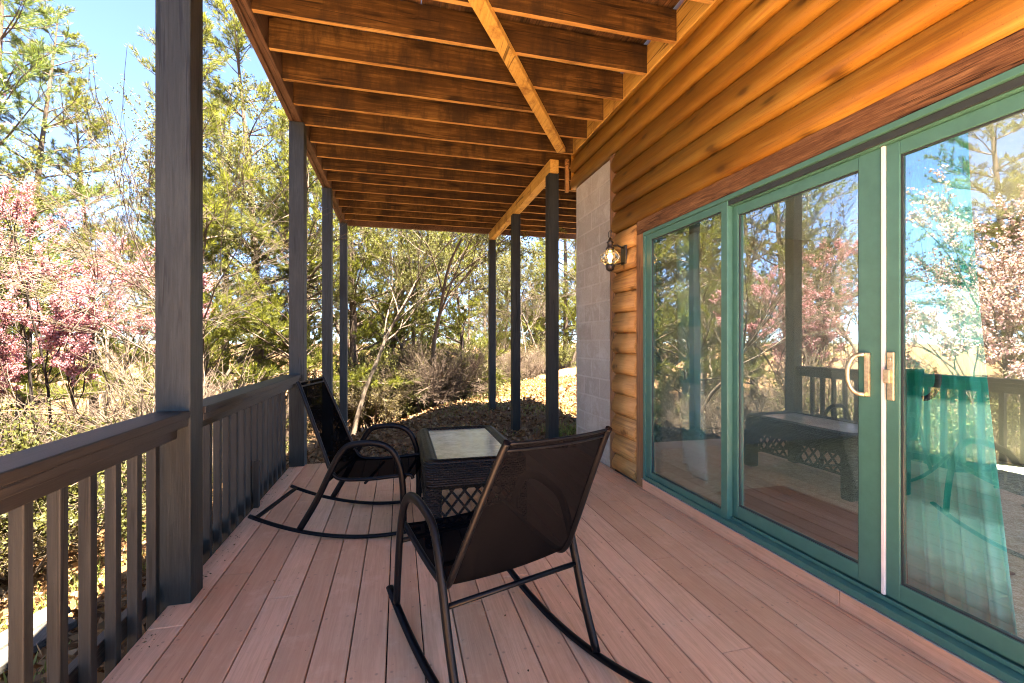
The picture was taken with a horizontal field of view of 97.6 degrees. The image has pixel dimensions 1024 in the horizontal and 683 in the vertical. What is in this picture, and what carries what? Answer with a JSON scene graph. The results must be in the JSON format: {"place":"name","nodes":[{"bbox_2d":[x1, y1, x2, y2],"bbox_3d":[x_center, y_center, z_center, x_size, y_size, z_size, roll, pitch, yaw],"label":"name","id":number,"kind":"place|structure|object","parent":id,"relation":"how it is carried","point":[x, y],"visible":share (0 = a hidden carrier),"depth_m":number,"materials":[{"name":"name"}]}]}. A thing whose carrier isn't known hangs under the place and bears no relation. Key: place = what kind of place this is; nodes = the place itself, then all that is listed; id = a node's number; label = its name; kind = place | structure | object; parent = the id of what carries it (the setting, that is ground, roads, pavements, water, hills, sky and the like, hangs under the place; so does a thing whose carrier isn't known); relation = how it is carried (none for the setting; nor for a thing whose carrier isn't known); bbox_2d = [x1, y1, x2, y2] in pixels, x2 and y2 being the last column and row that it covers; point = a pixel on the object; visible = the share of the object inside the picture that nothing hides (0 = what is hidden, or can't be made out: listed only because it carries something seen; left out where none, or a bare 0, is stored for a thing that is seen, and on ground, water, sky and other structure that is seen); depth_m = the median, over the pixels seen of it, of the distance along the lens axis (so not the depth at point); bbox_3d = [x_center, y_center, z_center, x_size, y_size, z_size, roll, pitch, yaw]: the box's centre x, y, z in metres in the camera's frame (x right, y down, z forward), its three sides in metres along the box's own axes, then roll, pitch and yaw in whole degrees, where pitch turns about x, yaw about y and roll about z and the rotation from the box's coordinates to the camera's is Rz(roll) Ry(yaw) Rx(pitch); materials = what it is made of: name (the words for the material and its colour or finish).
{"place":"outdoors","nodes":[
{"label":"outdoors","id":0,"kind":"place"},
{"bbox_2d":[0,343,575,682],"bbox_3d":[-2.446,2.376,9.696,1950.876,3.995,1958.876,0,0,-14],"label":"ground","id":1,"kind":"structure","parent":0,"point":[563,372],"depth_m":8.71,"materials":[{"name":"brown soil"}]},
{"bbox_2d":[0,273,40,395],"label":"redbud tree","id":2,"kind":"object","parent":1,"relation":"on","point":[11,362],"visible":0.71,"depth_m":10.35,"materials":[{"name":"pink plant"}]},
{"bbox_2d":[0,504,46,569],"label":"shrub","id":3,"kind":"object","parent":1,"relation":"on","point":[34,550],"visible":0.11,"depth_m":3.79,"materials":[{"name":"green plant"}]},
{"bbox_2d":[0,321,51,402],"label":"leafing tree","id":4,"kind":"object","parent":1,"relation":"on","point":[17,345],"visible":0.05,"depth_m":23.36,"materials":[{"name":"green plant"}]},
{"bbox_2d":[0,156,75,402],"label":"pine tree","id":5,"kind":"object","parent":1,"relation":"on","point":[40,218],"visible":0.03,"depth_m":29.50,"materials":[{"name":"green plant"}]},
{"bbox_2d":[0,606,77,674],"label":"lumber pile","id":6,"kind":"object","parent":1,"relation":"on","point":[40,628],"visible":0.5,"depth_m":2.69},
{"bbox_2d":[2,209,75,407],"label":"pine tree","id":7,"kind":"object","parent":1,"relation":"on","point":[36,349],"visible":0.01,"depth_m":26.91,"materials":[{"name":"green plant"}]},
{"bbox_2d":[0,399,79,534],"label":"bare shrub","id":8,"kind":"object","parent":1,"relation":"on","point":[60,426],"visible":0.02,"depth_m":5.57,"materials":[{"name":"plant"}]},
{"bbox_2d":[0,481,121,608],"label":"shrub","id":9,"kind":"object","parent":1,"relation":"on","point":[36,538],"visible":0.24,"depth_m":3.97,"materials":[{"name":"green plant"}]},
{"bbox_2d":[0,0,125,316],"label":"pine tree","id":10,"kind":"object","parent":1,"relation":"on","point":[21,15],"visible":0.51,"depth_m":11.56,"materials":[{"name":"green plant"}]},
{"bbox_2d":[0,386,126,433],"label":"bare shrub","id":11,"kind":"object","parent":1,"relation":"on","point":[65,411],"visible":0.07,"depth_m":13.85,"materials":[{"name":"plant"}]},
{"bbox_2d":[13,409,123,535],"bbox_3d":[-5.939,1.927,5.088,2.254,2.102,2.532,0,0,37],"label":"shrub","id":12,"kind":"object","parent":1,"relation":"on","point":[67,426],"visible":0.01,"depth_m":5.89,"materials":[{"name":"green plant"}]},
{"bbox_2d":[0,1,143,434],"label":"pine tree","id":13,"kind":"object","parent":1,"relation":"on","point":[71,105],"visible":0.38,"depth_m":13.32,"materials":[{"name":"green plant"}]},
{"bbox_2d":[3,373,144,504],"bbox_3d":[-6.633,1.756,5.970,3.049,2.564,3.503,0,0,32],"label":"bare shrub","id":14,"kind":"object","parent":1,"relation":"on","point":[84,424],"visible":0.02,"depth_m":6.65,"materials":[{"name":"plant"}]},
{"bbox_2d":[0,376,154,553],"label":"shrub","id":15,"kind":"object","parent":1,"relation":"on","point":[12,406],"visible":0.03,"depth_m":5.22,"materials":[{"name":"green plant"}]},
{"bbox_2d":[1,71,154,412],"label":"pine tree","id":16,"kind":"object","parent":1,"relation":"on","point":[100,123],"visible":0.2,"depth_m":15.41,"materials":[{"name":"green plant"}]},
{"bbox_2d":[61,294,154,373],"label":"bare tree","id":17,"kind":"object","parent":1,"relation":"on","point":[127,337],"visible":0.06,"depth_m":19.27,"materials":[{"name":"beige plant"}]},
{"bbox_2d":[76,278,141,371],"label":"pine tree","id":18,"kind":"object","parent":1,"relation":"on","point":[100,333],"visible":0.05,"depth_m":35.39,"materials":[{"name":"green plant"}]},
{"bbox_2d":[0,176,218,439],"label":"redbud tree","id":19,"kind":"object","parent":1,"relation":"on","point":[66,360],"visible":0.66,"depth_m":6.72,"materials":[{"name":"pink plant"}]},
{"bbox_2d":[0,69,219,330],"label":"leafing tree","id":20,"kind":"object","parent":1,"relation":"on","point":[35,201],"visible":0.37,"depth_m":9.18,"materials":[{"name":"green plant"}]},
{"bbox_2d":[0,359,238,575],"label":"shrub","id":21,"kind":"object","parent":1,"relation":"on","point":[72,514],"visible":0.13,"depth_m":4.04,"materials":[{"name":"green plant"}]},
{"bbox_2d":[4,179,240,420],"bbox_3d":[-13.614,-0.553,14.492,9.997,9.561,7.061,0,0,28],"label":"bare tree","id":22,"kind":"object","parent":1,"relation":"on","point":[106,345],"visible":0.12,"depth_m":13.97,"materials":[{"name":"brown plant"}]},
{"bbox_2d":[0,309,288,520],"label":"bare shrub","id":23,"kind":"object","parent":1,"relation":"on","point":[121,411],"visible":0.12,"depth_m":4.71,"materials":[{"name":"plant"}]},
{"bbox_2d":[46,130,243,396],"bbox_3d":[-13.481,-2.019,17.099,5.660,12.862,6.338,0,0,40],"label":"pine tree","id":24,"kind":"object","parent":1,"relation":"on","point":[116,343],"visible":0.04,"depth_m":16.74,"materials":[{"name":"green plant"}]},
{"bbox_2d":[6,10,321,467],"bbox_3d":[-6.884,-2.071,10.216,5.474,11.108,4.888,0,0,21],"label":"pine tree","id":25,"kind":"object","parent":1,"relation":"on","point":[223,331],"visible":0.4,"depth_m":9.68,"materials":[{"name":"green plant"}]},
{"bbox_2d":[118,180,211,337],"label":"pine tree","id":26,"kind":"object","parent":1,"relation":"on","point":[151,236],"visible":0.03,"depth_m":25.86,"materials":[{"name":"green plant"}]},
{"bbox_2d":[155,0,202,614],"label":"porch post","id":27,"kind":"object","parent":1,"relation":"on","point":[178,205],"visible":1,"depth_m":2.13,"materials":[{"name":"wood"}]},
{"bbox_2d":[0,40,370,396],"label":"bare tree","id":28,"kind":"object","parent":1,"relation":"on","point":[142,287],"visible":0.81,"depth_m":5.82,"materials":[{"name":"beige plant"}]},
{"bbox_2d":[132,252,243,381],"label":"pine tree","id":29,"kind":"object","parent":1,"relation":"on","point":[212,350],"visible":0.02,"depth_m":22.34,"materials":[{"name":"green plant"}]},
{"bbox_2d":[117,77,313,392],"bbox_3d":[-9.371,-2.488,15.213,5.152,13.403,5.138,0,0,-21],"label":"pine tree","id":30,"kind":"object","parent":1,"relation":"on","point":[254,144],"visible":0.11,"depth_m":15.15,"materials":[{"name":"green plant"}]},
{"bbox_2d":[43,69,388,429],"bbox_3d":[-6.790,-2.244,13.339,8.154,10.466,8.342,0,0,13],"label":"leafing tree","id":31,"kind":"object","parent":1,"relation":"on","point":[230,151],"visible":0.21,"depth_m":11.29,"materials":[{"name":"green plant"}]},
{"bbox_2d":[132,0,357,385],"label":"pine tree","id":32,"kind":"object","parent":1,"relation":"on","point":[237,38],"visible":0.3,"depth_m":12.41,"materials":[{"name":"green plant"}]},
{"bbox_2d":[64,174,429,388],"bbox_3d":[-6.334,-0.486,12.353,6.355,8.605,8.997,0,0,24],"label":"bare tree","id":33,"kind":"object","parent":1,"relation":"on","point":[238,360],"visible":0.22,"depth_m":11.12,"materials":[{"name":"grey plant"}]},
{"bbox_2d":[289,121,306,466],"bbox_3d":[-2.168,-0.149,4.538,0.140,4.095,0.140,0,0,-14],"label":"porch post","id":34,"kind":"object","parent":1,"relation":"on","point":[297,280],"visible":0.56,"depth_m":4.47,"materials":[{"name":"wood"}]},
{"bbox_2d":[230,108,378,325],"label":"pine tree","id":35,"kind":"object","parent":1,"relation":"on","point":[311,237],"visible":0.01,"depth_m":18.70,"materials":[{"name":"green plant"}]},
{"bbox_2d":[203,108,421,455],"bbox_3d":[-5.460,-1.986,11.244,4.631,10.523,5.186,0,0,-43],"label":"pine tree","id":36,"kind":"object","parent":1,"relation":"on","point":[269,325],"visible":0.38,"depth_m":10.37,"materials":[{"name":"green plant"}]},
{"bbox_2d":[307,422,317,443],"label":"shrub","id":37,"kind":"object","parent":1,"relation":"on","point":[310,437],"visible":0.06,"depth_m":12.60,"materials":[{"name":"green plant"}]},
{"bbox_2d":[322,187,332,393],"bbox_3d":[-2.657,-0.116,6.451,0.127,4.162,0.130,0,0,-14],"label":"porch post","id":38,"kind":"object","parent":1,"relation":"on","point":[327,290],"visible":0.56,"depth_m":6.39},
{"bbox_2d":[203,180,477,359],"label":"bare tree","id":39,"kind":"object","parent":1,"relation":"on","point":[371,303],"visible":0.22,"depth_m":12.38,"materials":[{"name":"grey plant"}]},
{"bbox_2d":[314,277,369,373],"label":"pine tree","id":40,"kind":"object","parent":1,"relation":"on","point":[338,349],"visible":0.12,"depth_m":34.64,"materials":[{"name":"green plant"}]},
{"bbox_2d":[340,222,347,427],"bbox_3d":[-3.131,-0.004,8.332,0.127,4.385,0.130,0,0,-14],"label":"porch post","id":41,"kind":"object","parent":1,"relation":"on","point":[344,325],"visible":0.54,"depth_m":8.28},
{"bbox_2d":[265,167,437,431],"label":"pine tree","id":42,"kind":"object","parent":1,"relation":"on","point":[354,337],"visible":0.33,"depth_m":12.56,"materials":[{"name":"green plant"}]},
{"bbox_2d":[286,342,416,430],"bbox_3d":[-4.605,1.469,13.122,3.883,3.224,3.457,0,0,-11],"label":"shrub","id":43,"kind":"object","parent":1,"relation":"on","point":[314,373],"visible":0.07,"depth_m":12.33,"materials":[{"name":"green plant"}]},
{"bbox_2d":[314,359,423,431],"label":"shrub","id":44,"kind":"object","parent":1,"relation":"on","point":[364,403],"visible":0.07,"depth_m":12.15,"materials":[{"name":"green plant"}]},
{"bbox_2d":[216,60,525,412],"bbox_3d":[-3.575,-2.408,14.963,9.269,11.629,9.060,0,0,0],"label":"leafing tree","id":45,"kind":"object","parent":1,"relation":"on","point":[443,241],"visible":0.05,"depth_m":13.22,"materials":[{"name":"green plant"}]},
{"bbox_2d":[333,355,412,427],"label":"shrub","id":46,"kind":"object","parent":1,"relation":"on","point":[388,410],"visible":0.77,"depth_m":11.21,"materials":[{"name":"green plant"}]},
{"bbox_2d":[316,350,444,428],"bbox_3d":[-3.625,1.585,13.199,3.152,2.939,3.541,0,0,40],"label":"shrub","id":47,"kind":"object","parent":1,"relation":"on","point":[403,415],"visible":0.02,"depth_m":12.30,"materials":[{"name":"green plant"}]},
{"bbox_2d":[336,340,429,420],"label":"shrub","id":48,"kind":"object","parent":1,"relation":"on","point":[405,408],"visible":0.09,"depth_m":12.05,"materials":[{"name":"green plant"}]},
{"bbox_2d":[320,342,448,424],"bbox_3d":[-3.166,1.426,12.765,3.096,2.887,3.478,0,0,21],"label":"shrub","id":49,"kind":"object","parent":1,"relation":"on","point":[413,398],"visible":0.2,"depth_m":11.88,"materials":[{"name":"green plant"}]},
{"bbox_2d":[348,349,420,421],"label":"shrub","id":50,"kind":"object","parent":1,"relation":"on","point":[395,393],"visible":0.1,"depth_m":11.88,"materials":[{"name":"green plant"}]},
{"bbox_2d":[308,229,468,422],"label":"pine tree","id":51,"kind":"object","parent":1,"relation":"on","point":[392,317],"visible":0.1,"depth_m":14.39,"materials":[{"name":"green plant"}]},
{"bbox_2d":[370,257,416,354],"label":"pine tree","id":52,"kind":"object","parent":1,"relation":"on","point":[391,304],"visible":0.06,"depth_m":38.85,"materials":[{"name":"green plant"}]},
{"bbox_2d":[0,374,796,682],"bbox_3d":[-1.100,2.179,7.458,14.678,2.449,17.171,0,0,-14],"label":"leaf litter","id":53,"kind":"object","parent":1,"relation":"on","point":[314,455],"visible":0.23,"depth_m":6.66,"materials":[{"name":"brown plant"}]},
{"bbox_2d":[347,478,465,682],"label":"deck framing","id":54,"kind":"object","parent":1,"relation":"on","point":[388,602],"depth_m":2.46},
{"bbox_2d":[102,462,963,682],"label":"deck floor","id":55,"kind":"structure","parent":54,"relation":"on","point":[674,595],"depth_m":2.06,"materials":[{"name":"wood"}]},
{"bbox_2d":[0,411,189,682],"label":"railing","id":56,"kind":"object","parent":55,"relation":"on","point":[53,470],"visible":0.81,"depth_m":1.59,"materials":[{"name":"wood"}]},
{"bbox_2d":[203,374,300,564],"bbox_3d":[-1.927,0.820,3.357,0.189,0.981,2.264,0,0,-14],"label":"railing","id":57,"kind":"object","parent":55,"relation":"on","point":[249,445],"visible":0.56,"depth_m":3.09,"materials":[{"name":"wood"}]},
{"bbox_2d":[248,376,423,538],"bbox_3d":[-1.115,0.756,3.131,1.076,0.976,0.625,2,0,-3],"label":"rocking chair","id":58,"kind":"object","parent":55,"relation":"on","point":[345,460],"visible":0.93,"depth_m":3.07,"materials":[{"name":"black"}]},
{"bbox_2d":[417,425,507,520],"bbox_3d":[-0.344,0.982,3.286,0.660,0.528,1.140,0,0,-14],"label":"wicker table","id":59,"kind":"object","parent":55,"relation":"on","point":[453,458],"visible":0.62,"depth_m":2.76,"materials":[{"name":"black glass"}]},
{"bbox_2d":[386,426,652,682],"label":"rocking chair","id":60,"kind":"object","parent":55,"relation":"on","point":[530,506],"visible":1,"depth_m":1.62,"materials":[{"name":"black"}]},
{"bbox_2d":[339,338,475,417],"bbox_3d":[-3.022,1.266,12.934,3.574,2.780,2.777,0,0,36],"label":"shrub","id":61,"kind":"object","parent":1,"relation":"on","point":[418,385],"visible":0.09,"depth_m":12.61,"materials":[{"name":"green plant"}]},
{"bbox_2d":[335,227,481,420],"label":"pine tree","id":62,"kind":"object","parent":1,"relation":"on","point":[410,336],"visible":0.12,"depth_m":15.67,"materials":[{"name":"green plant"}]},
{"bbox_2d":[307,226,510,434],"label":"leafing tree","id":63,"kind":"object","parent":1,"relation":"on","point":[408,271],"visible":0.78,"depth_m":11.75,"materials":[{"name":"green plant"}]},
{"bbox_2d":[368,338,470,412],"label":"bare shrub","id":64,"kind":"object","parent":1,"relation":"on","point":[448,375],"visible":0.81,"depth_m":11.41,"materials":[{"name":"plant"}]},
{"bbox_2d":[393,359,474,420],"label":"shrub","id":65,"kind":"object","parent":1,"relation":"on","point":[419,391],"visible":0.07,"depth_m":12.41,"materials":[{"name":"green plant"}]},
{"bbox_2d":[379,325,500,406],"bbox_3d":[-1.863,0.849,11.728,3.153,2.651,3.623,0,0,-30],"label":"bare shrub","id":66,"kind":"object","parent":1,"relation":"on","point":[470,361],"visible":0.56,"depth_m":11.82,"materials":[{"name":"plant"}]},
{"bbox_2d":[396,339,487,406],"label":"shrub","id":67,"kind":"object","parent":1,"relation":"on","point":[470,347],"visible":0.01,"depth_m":13.56,"materials":[{"name":"brown plant"}]},
{"bbox_2d":[394,330,507,403],"bbox_3d":[-1.767,0.951,12.595,3.263,2.538,2.535,0,0,-23],"label":"shrub","id":68,"kind":"object","parent":1,"relation":"on","point":[429,364],"visible":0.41,"depth_m":12.18,"materials":[{"name":"brown plant"}]},
{"bbox_2d":[421,348,487,408],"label":"shrub","id":69,"kind":"object","parent":1,"relation":"on","point":[457,383],"visible":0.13,"depth_m":12.77,"materials":[{"name":"brown plant"}]},
{"bbox_2d":[422,304,487,350],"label":"leafing tree","id":70,"kind":"object","parent":1,"relation":"on","point":[463,325],"visible":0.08,"depth_m":34.73,"materials":[{"name":"green plant"}]},
{"bbox_2d":[402,231,510,399],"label":"pine tree","id":71,"kind":"object","parent":1,"relation":"on","point":[460,319],"visible":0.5,"depth_m":13.14,"materials":[{"name":"green plant"}]},
{"bbox_2d":[406,337,510,400],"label":"shrub","id":72,"kind":"object","parent":1,"relation":"on","point":[484,348],"visible":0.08,"depth_m":12.95,"materials":[{"name":"brown plant"}]},
{"bbox_2d":[424,244,510,358],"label":"pine tree","id":73,"kind":"object","parent":1,"relation":"on","point":[479,320],"visible":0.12,"depth_m":26.11,"materials":[{"name":"green plant"}]},
{"bbox_2d":[371,227,566,409],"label":"leafing tree","id":74,"kind":"object","parent":1,"relation":"on","point":[477,238],"visible":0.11,"depth_m":11.07,"materials":[{"name":"green plant"}]},
{"bbox_2d":[460,236,522,363],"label":"pine tree","id":75,"kind":"object","parent":1,"relation":"on","point":[478,328],"visible":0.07,"depth_m":33.65,"materials":[{"name":"green plant"}]},
{"bbox_2d":[488,240,495,410],"bbox_3d":[-0.404,-0.150,9.082,0.130,3.800,0.130,0,0,-14],"label":"porch post","id":76,"kind":"object","parent":1,"relation":"on","point":[491,323],"visible":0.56,"depth_m":9.02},
{"bbox_2d":[446,261,545,360],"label":"bare tree","id":77,"kind":"object","parent":1,"relation":"on","point":[482,314],"visible":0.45,"depth_m":21.78,"materials":[{"name":"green plant"}]},
{"bbox_2d":[476,247,530,359],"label":"pine tree","id":78,"kind":"object","parent":1,"relation":"on","point":[507,333],"visible":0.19,"depth_m":28.65,"materials":[{"name":"green plant"}]},
{"bbox_2d":[473,336,540,384],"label":"bare shrub","id":79,"kind":"object","parent":1,"relation":"on","point":[508,363],"visible":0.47,"depth_m":17.87,"materials":[{"name":"plant"}]},
{"bbox_2d":[451,235,575,373],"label":"leafing tree","id":80,"kind":"object","parent":1,"relation":"on","point":[526,270],"visible":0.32,"depth_m":22.17,"materials":[{"name":"green plant"}]},
{"bbox_2d":[511,214,519,433],"bbox_3d":[0.059,-0.140,7.250,0.130,3.821,0.130,0,0,-14],"label":"porch post","id":81,"kind":"object","parent":1,"relation":"on","point":[515,321],"visible":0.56,"depth_m":7.19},
{"bbox_2d":[497,361,534,386],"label":"shrub","id":82,"kind":"object","parent":1,"relation":"on","point":[510,376],"visible":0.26,"depth_m":18.55,"materials":[{"name":"green plant"}]},
{"bbox_2d":[497,247,538,359],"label":"pine tree","id":83,"kind":"object","parent":1,"relation":"on","point":[510,315],"visible":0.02,"depth_m":34.82,"materials":[{"name":"green plant"}]},
{"bbox_2d":[462,264,574,378],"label":"bare tree","id":84,"kind":"object","parent":1,"relation":"on","point":[539,312],"visible":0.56,"depth_m":22.05,"materials":[{"name":"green plant"}]},
{"bbox_2d":[496,335,545,374],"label":"shrub","id":85,"kind":"object","parent":1,"relation":"on","point":[527,351],"visible":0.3,"depth_m":18.97,"materials":[{"name":"brown plant"}]},
{"bbox_2d":[509,344,560,377],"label":"bare shrub","id":86,"kind":"object","parent":1,"relation":"on","point":[537,359],"visible":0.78,"depth_m":17.78,"materials":[{"name":"plant"}]},
{"bbox_2d":[499,283,574,341],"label":"leafing tree","id":87,"kind":"object","parent":1,"relation":"on","point":[538,313],"visible":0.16,"depth_m":29.44,"materials":[{"name":"green plant"}]},
{"bbox_2d":[507,237,575,355],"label":"pine tree","id":88,"kind":"object","parent":1,"relation":"on","point":[538,322],"visible":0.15,"depth_m":29.39,"materials":[{"name":"green plant"}]},
{"bbox_2d":[520,266,574,352],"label":"pine tree","id":89,"kind":"object","parent":1,"relation":"on","point":[526,338],"visible":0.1,"depth_m":31.45,"materials":[{"name":"green plant"}]},
{"bbox_2d":[520,237,575,367],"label":"pine tree","id":90,"kind":"object","parent":1,"relation":"on","point":[565,326],"visible":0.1,"depth_m":25.47,"materials":[{"name":"green plant"}]},
{"bbox_2d":[520,331,575,370],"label":"shrub","id":91,"kind":"object","parent":1,"relation":"on","point":[565,355],"visible":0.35,"depth_m":21.91,"materials":[{"name":"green plant"}]},
{"bbox_2d":[546,173,558,438],"bbox_3d":[0.494,-0.150,5.524,0.130,3.800,0.130,0,0,-14],"label":"porch post","id":92,"kind":"object","parent":1,"relation":"on","point":[552,305],"visible":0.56,"depth_m":5.46,"materials":[{"name":"wood"}]},
{"bbox_2d":[537,239,575,345],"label":"pine tree","id":93,"kind":"object","parent":1,"relation":"on","point":[570,316],"visible":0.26,"depth_m":24.09,"materials":[{"name":"green plant"}]},
{"bbox_2d":[539,284,575,374],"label":"leafing tree","id":94,"kind":"object","parent":1,"relation":"on","point":[571,312],"visible":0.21,"depth_m":26.16,"materials":[{"name":"green plant"}]},
{"bbox_2d":[545,239,575,367],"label":"bare tree","id":95,"kind":"object","parent":1,"relation":"on","point":[573,358],"visible":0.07,"depth_m":21.36,"materials":[{"name":"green plant"}]},
{"bbox_2d":[570,0,1023,682],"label":"log cabin","id":96,"kind":"object","parent":1,"relation":"on","point":[738,170],"visible":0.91,"depth_m":2.58,"materials":[{"name":"wood"}]},
{"bbox_2d":[229,0,716,239],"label":"deck","id":97,"kind":"structure","parent":96,"relation":"attached to","point":[476,116],"depth_m":4.08,"materials":[{"name":"brown wood"}]},
{"bbox_2d":[600,230,626,271],"bbox_3d":[0.915,-0.822,4.067,0.235,0.374,0.180,0,0,-14],"label":"wall lantern","id":98,"kind":"object","parent":96,"relation":"attached to","point":[610,264],"depth_m":4.05,"materials":[{"name":"brown metal"}]},
{"bbox_2d":[733,148,880,591],"bbox_3d":[1.513,0.126,2.434,0.096,1.969,0.943,0,0,-14],"label":"sliding door","id":99,"kind":"structure","parent":96,"relation":"in","point":[794,481],"depth_m":2.36,"materials":[{"name":"teal paint"}]},
{"bbox_2d":[843,437,1023,638],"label":"interior floor","id":100,"kind":"structure","parent":96,"relation":"in","point":[1011,480],"depth_m":3.00,"materials":[{"name":"carpet"}]},
{"bbox_2d":[883,91,1023,665],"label":"sliding door","id":101,"kind":"structure","parent":96,"relation":"in","point":[1011,646],"depth_m":1.91,"materials":[{"name":"teal paint"}]},
{"bbox_2d":[907,133,1016,635],"bbox_3d":[1.833,0.140,1.868,0.055,2.020,0.416,0,0,-14],"label":"curtain","id":102,"kind":"object","parent":96,"relation":"hanging from","point":[957,556],"visible":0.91,"depth_m":1.87,"materials":[{"name":"fabric"}]},
{"bbox_2d":[0,0,575,343],"label":"sky","id":103,"kind":"structure","parent":0,"point":[106,25],"materials":[{"name":"blue"}]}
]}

